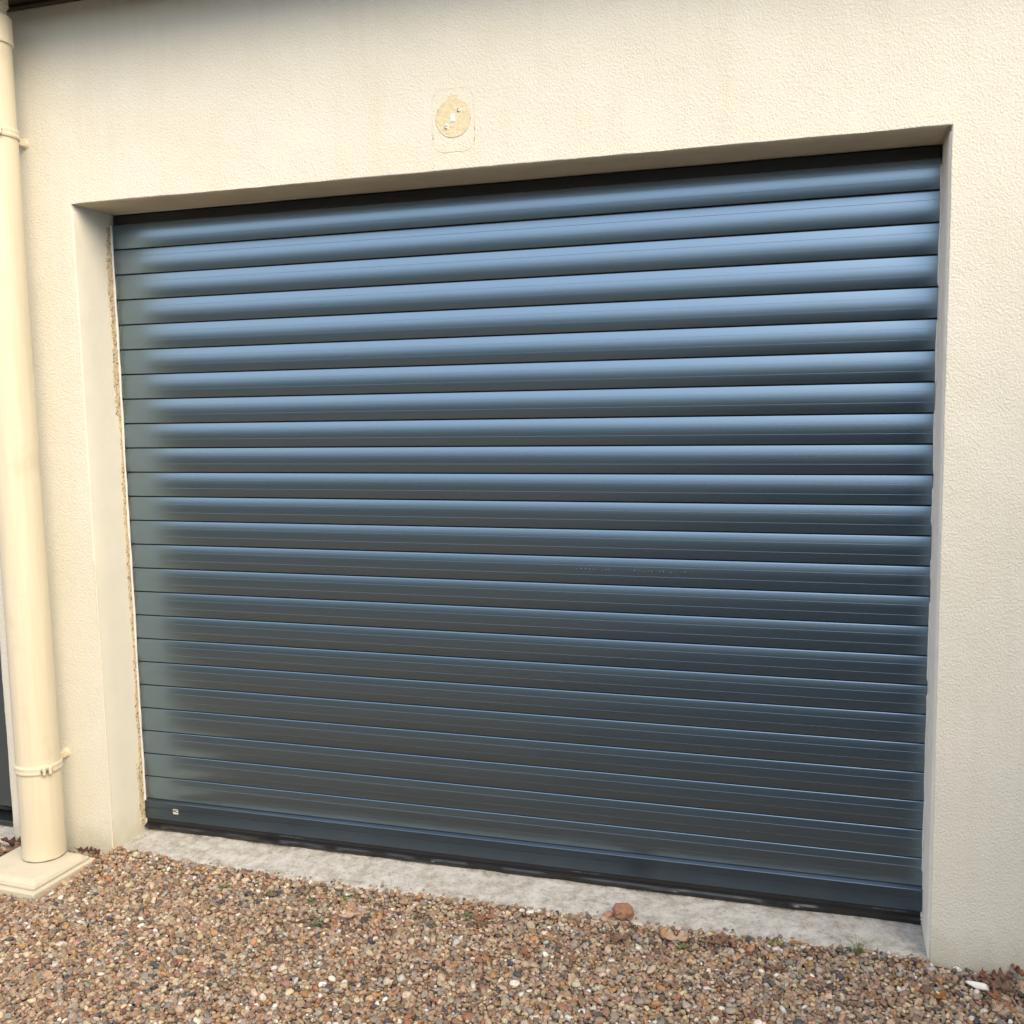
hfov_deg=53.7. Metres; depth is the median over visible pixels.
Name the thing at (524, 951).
dead leaf
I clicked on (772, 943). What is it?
weed
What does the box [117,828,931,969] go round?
concrete threshold
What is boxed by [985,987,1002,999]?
dead leaf
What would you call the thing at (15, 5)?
roof eave
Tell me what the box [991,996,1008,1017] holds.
dead leaf
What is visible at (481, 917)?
dead leaf
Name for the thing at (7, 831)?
concrete threshold
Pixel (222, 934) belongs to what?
gravel
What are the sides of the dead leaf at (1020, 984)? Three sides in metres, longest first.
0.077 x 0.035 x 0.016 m
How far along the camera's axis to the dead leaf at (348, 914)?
2.77 m
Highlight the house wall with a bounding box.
[0,0,1023,984]
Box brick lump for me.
[612,903,633,920]
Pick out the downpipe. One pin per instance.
(40, 755)
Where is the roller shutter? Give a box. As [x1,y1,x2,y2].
[112,145,941,924]
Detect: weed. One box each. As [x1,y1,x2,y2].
[311,919,321,927]
[342,892,352,900]
[461,911,472,921]
[674,942,690,952]
[767,939,786,948]
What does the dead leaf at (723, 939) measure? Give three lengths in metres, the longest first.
0.077 x 0.036 x 0.018 m
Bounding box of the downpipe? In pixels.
[0,0,70,861]
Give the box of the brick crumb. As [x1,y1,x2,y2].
[603,911,613,917]
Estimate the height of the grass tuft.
0.041 m
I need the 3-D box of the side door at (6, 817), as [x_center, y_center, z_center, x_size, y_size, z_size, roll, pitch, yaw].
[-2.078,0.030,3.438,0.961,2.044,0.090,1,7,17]
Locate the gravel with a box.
[0,843,1023,1023]
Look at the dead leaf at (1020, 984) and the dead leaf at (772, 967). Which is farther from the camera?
the dead leaf at (772, 967)
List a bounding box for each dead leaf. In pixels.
[0,836,20,843]
[0,841,20,853]
[74,846,92,853]
[333,909,359,917]
[473,914,500,920]
[519,945,531,956]
[607,933,629,939]
[657,929,687,941]
[708,931,730,944]
[759,963,784,971]
[930,990,946,998]
[980,967,988,980]
[980,972,1015,992]
[983,967,1013,980]
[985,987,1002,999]
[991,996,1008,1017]
[1011,963,1023,975]
[1017,979,1023,993]
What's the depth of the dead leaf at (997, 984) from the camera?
2.37 m
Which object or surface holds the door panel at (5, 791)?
in the side door at (6, 817)
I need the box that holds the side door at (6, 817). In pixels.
[0,651,12,825]
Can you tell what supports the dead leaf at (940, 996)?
on the gravel
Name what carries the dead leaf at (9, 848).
on the gravel
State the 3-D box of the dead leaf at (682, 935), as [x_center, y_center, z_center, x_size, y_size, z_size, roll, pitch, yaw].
[0.411,1.097,2.610,0.087,0.020,0.037,4,29,-3]
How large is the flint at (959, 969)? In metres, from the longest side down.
0.023 x 0.014 x 0.013 m
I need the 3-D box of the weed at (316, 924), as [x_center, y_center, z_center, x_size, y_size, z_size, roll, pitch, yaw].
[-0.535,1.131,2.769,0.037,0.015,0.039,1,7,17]
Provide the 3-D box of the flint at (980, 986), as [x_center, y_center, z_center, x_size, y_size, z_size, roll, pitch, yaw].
[1.097,1.115,2.384,0.019,0.017,0.053,-6,8,-39]
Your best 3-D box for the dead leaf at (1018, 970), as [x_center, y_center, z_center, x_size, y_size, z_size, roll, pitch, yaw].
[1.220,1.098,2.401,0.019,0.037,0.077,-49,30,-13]
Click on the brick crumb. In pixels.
(609, 914)
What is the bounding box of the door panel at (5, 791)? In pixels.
[0,651,11,806]
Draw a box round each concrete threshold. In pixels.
[0,805,19,845]
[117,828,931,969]
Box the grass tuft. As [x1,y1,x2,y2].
[838,935,875,963]
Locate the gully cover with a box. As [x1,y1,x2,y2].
[0,846,95,900]
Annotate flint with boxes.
[952,966,962,972]
[965,981,989,991]
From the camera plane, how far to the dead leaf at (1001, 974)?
2.41 m
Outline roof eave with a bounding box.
[7,0,80,11]
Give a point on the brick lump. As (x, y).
(622, 911)
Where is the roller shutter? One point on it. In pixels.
(576, 529)
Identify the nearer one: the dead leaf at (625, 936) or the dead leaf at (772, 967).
the dead leaf at (772, 967)
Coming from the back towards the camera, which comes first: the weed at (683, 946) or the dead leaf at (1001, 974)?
the weed at (683, 946)
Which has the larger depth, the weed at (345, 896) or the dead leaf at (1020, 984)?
the weed at (345, 896)
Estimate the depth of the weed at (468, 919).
2.77 m
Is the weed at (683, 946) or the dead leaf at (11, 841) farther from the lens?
the dead leaf at (11, 841)
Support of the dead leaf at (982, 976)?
on the gravel

